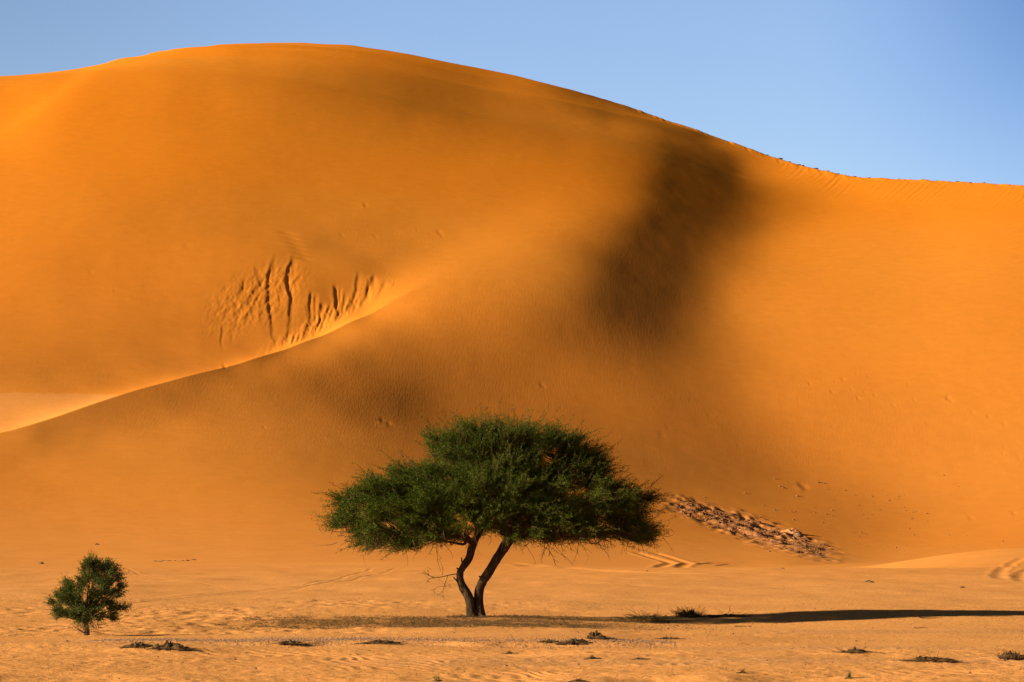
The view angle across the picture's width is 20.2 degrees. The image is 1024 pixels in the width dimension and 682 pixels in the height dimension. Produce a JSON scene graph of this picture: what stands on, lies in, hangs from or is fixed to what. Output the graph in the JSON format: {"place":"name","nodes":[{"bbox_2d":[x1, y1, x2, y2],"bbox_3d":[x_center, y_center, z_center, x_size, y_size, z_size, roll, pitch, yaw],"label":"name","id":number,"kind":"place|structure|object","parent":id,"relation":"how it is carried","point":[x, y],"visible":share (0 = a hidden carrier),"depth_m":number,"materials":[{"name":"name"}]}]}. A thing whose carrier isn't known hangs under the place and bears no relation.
{"place":"outdoors","nodes":[
{"label":"outdoors","id":0,"kind":"place"},
{"bbox_2d":[0,601,1019,681],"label":"pebbles","id":1,"kind":"object","parent":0,"point":[538,636],"visible":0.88,"depth_m":66.76,"materials":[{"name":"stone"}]},
{"bbox_2d":[0,43,1023,567],"bbox_3d":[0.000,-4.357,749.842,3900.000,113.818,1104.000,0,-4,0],"label":"sand dune","id":2,"kind":"structure","parent":0,"point":[254,297],"depth_m":386.13,"materials":[{"name":"orange sand"}]},
{"bbox_2d":[676,498,827,561],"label":"rubble","id":3,"kind":"object","parent":2,"relation":"on","point":[729,522],"visible":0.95,"depth_m":309.08,"materials":[{"name":"stone"}]},
{"bbox_2d":[793,532,803,536],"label":"boulder","id":4,"kind":"object","parent":3,"relation":"on","point":[798,534],"visible":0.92,"depth_m":306.89,"materials":[{"name":"stone"}]},
{"bbox_2d":[781,528,801,534],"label":"boulder","id":5,"kind":"object","parent":2,"relation":"on","point":[791,531],"visible":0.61,"depth_m":309.87,"materials":[{"name":"beige stone"}]},
{"bbox_2d":[0,565,1023,681],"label":"ground","id":6,"kind":"structure","parent":0,"point":[992,598],"depth_m":77.02,"materials":[{"name":"orange sand"}]},
{"bbox_2d":[43,549,136,635],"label":"young acacia tree","id":7,"kind":"object","parent":6,"relation":"on","point":[94,603],"visible":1,"depth_m":67.56,"materials":[{"name":"green plant"}]},
{"bbox_2d":[120,639,152,647],"bbox_3d":[-7.807,6.350,60.457,0.989,0.188,0.740,0,-4,0],"label":"dead plant mat","id":8,"kind":"object","parent":6,"relation":"on","point":[137,644],"visible":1,"depth_m":60.41,"materials":[{"name":"brown plant"}]},
{"bbox_2d":[147,641,201,649],"bbox_3d":[-7.127,6.340,60.085,1.333,0.209,0.782,0,-4,0],"label":"dead plant mat","id":9,"kind":"object","parent":6,"relation":"on","point":[166,645],"visible":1,"depth_m":60.02,"materials":[{"name":"brown plant"}]},
{"bbox_2d":[271,637,308,644],"bbox_3d":[-4.869,6.603,63.420,1.069,0.176,0.665,-2,-4,26],"label":"dead plant mat","id":10,"kind":"object","parent":6,"relation":"on","point":[290,642],"visible":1,"depth_m":63.38,"materials":[{"name":"brown plant"}]},
{"bbox_2d":[82,635,676,650],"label":"gravel","id":11,"kind":"structure","parent":6,"relation":"on","point":[339,639],"depth_m":64.35,"materials":[{"name":"brown gravel"}]},
{"bbox_2d":[357,635,406,644],"bbox_3d":[-2.886,6.620,63.760,1.247,0.210,0.986,0,-4,0],"label":"dead plant mat","id":12,"kind":"object","parent":6,"relation":"on","point":[380,641],"visible":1,"depth_m":63.70,"materials":[{"name":"brown plant"}]},
{"bbox_2d":[432,675,442,681],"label":"grass tuft","id":13,"kind":"object","parent":6,"relation":"on","point":[437,679],"visible":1,"depth_m":48.53,"materials":[{"name":"brown plant"}]},
{"bbox_2d":[192,613,720,630],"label":"leaf litter","id":14,"kind":"object","parent":6,"relation":"on","point":[453,623],"visible":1,"depth_m":79.69,"materials":[{"name":"brown plant"}]},
{"bbox_2d":[311,398,675,616],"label":"acacia tree","id":15,"kind":"object","parent":6,"relation":"on","point":[419,496],"visible":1,"depth_m":83.13,"materials":[{"name":"green plant"}]},
{"bbox_2d":[537,637,562,642],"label":"dead plant mat","id":16,"kind":"object","parent":6,"relation":"on","point":[546,641],"visible":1,"depth_m":63.72,"materials":[{"name":"brown plant"}]},
{"bbox_2d":[556,638,590,643],"bbox_3d":[1.352,6.610,63.487,1.029,0.146,0.567,1,-4,-17],"label":"dead plant mat","id":17,"kind":"object","parent":6,"relation":"on","point":[576,641],"visible":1,"depth_m":63.48,"materials":[{"name":"brown plant"}]},
{"bbox_2d":[568,677,590,681],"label":"grass tuft","id":18,"kind":"object","parent":6,"relation":"on","point":[579,680],"visible":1,"depth_m":48.44,"materials":[{"name":"brown plant"}]},
{"bbox_2d":[584,655,601,658],"bbox_3d":[1.595,6.305,57.537,0.412,0.106,0.381,-1,-4,20],"label":"grass tuft","id":19,"kind":"object","parent":6,"relation":"on","point":[591,657],"visible":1,"depth_m":57.49,"materials":[{"name":"brown plant"}]},
{"bbox_2d":[581,630,607,638],"bbox_3d":[1.866,6.575,64.535,0.670,0.210,0.445,0,-4,0],"label":"dead plant mat","id":20,"kind":"object","parent":6,"relation":"on","point":[595,635],"visible":1,"depth_m":64.46,"materials":[{"name":"brown plant"}]},
{"bbox_2d":[609,604,682,618],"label":"grass mound","id":21,"kind":"object","parent":6,"relation":"on","point":[651,617],"depth_m":84.46,"materials":[{"name":"brown plant"}]},
{"bbox_2d":[656,635,684,638],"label":"dead plant mat","id":22,"kind":"object","parent":6,"relation":"on","point":[666,637],"visible":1,"depth_m":65.74,"materials":[{"name":"brown plant"}]},
{"bbox_2d":[670,604,706,616],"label":"dry shrub","id":23,"kind":"object","parent":6,"relation":"on","point":[691,613],"visible":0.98,"depth_m":87.81,"materials":[{"name":"brown plant"}]},
{"bbox_2d":[704,606,752,617],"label":"dead shrub","id":24,"kind":"object","parent":6,"relation":"on","point":[725,615],"visible":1,"depth_m":87.80,"materials":[{"name":"brown plant"}]},
{"bbox_2d":[844,668,853,678],"bbox_3d":[5.799,5.708,49.536,0.227,0.226,0.204,0,-4,0],"label":"grass tuft","id":25,"kind":"object","parent":6,"relation":"on","point":[848,675],"visible":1,"depth_m":49.52,"materials":[{"name":"plant"}]},
{"bbox_2d":[834,646,881,653],"bbox_3d":[7.042,6.284,58.988,0.932,0.221,0.738,1,-4,-20],"label":"dead plant mat","id":26,"kind":"object","parent":6,"relation":"on","point":[859,651],"visible":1,"depth_m":58.84,"materials":[{"name":"brown plant"}]},
{"bbox_2d":[896,648,962,661],"bbox_3d":[7.814,5.905,54.162,1.068,0.262,1.039,4,-5,-44],"label":"dead plant mat","id":27,"kind":"object","parent":6,"relation":"on","point":[920,658],"visible":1,"depth_m":54.06,"materials":[{"name":"brown plant"}]},
{"bbox_2d":[992,649,1023,659],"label":"dry shrub","id":28,"kind":"object","parent":6,"relation":"on","point":[1005,655],"visible":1,"depth_m":55.64,"materials":[{"name":"brown plant"}]},
{"bbox_2d":[0,0,1023,185],"label":"sky","id":29,"kind":"structure","parent":0,"point":[933,90],"materials":[{"name":"blue"}]},
{"bbox_2d":[718,562,893,567],"bbox_3d":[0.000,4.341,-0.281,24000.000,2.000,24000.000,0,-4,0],"label":"desert plain","id":30,"kind":"structure","parent":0,"point":[845,565],"depth_m":252.00,"materials":[{"name":"orange sand"}]}
]}

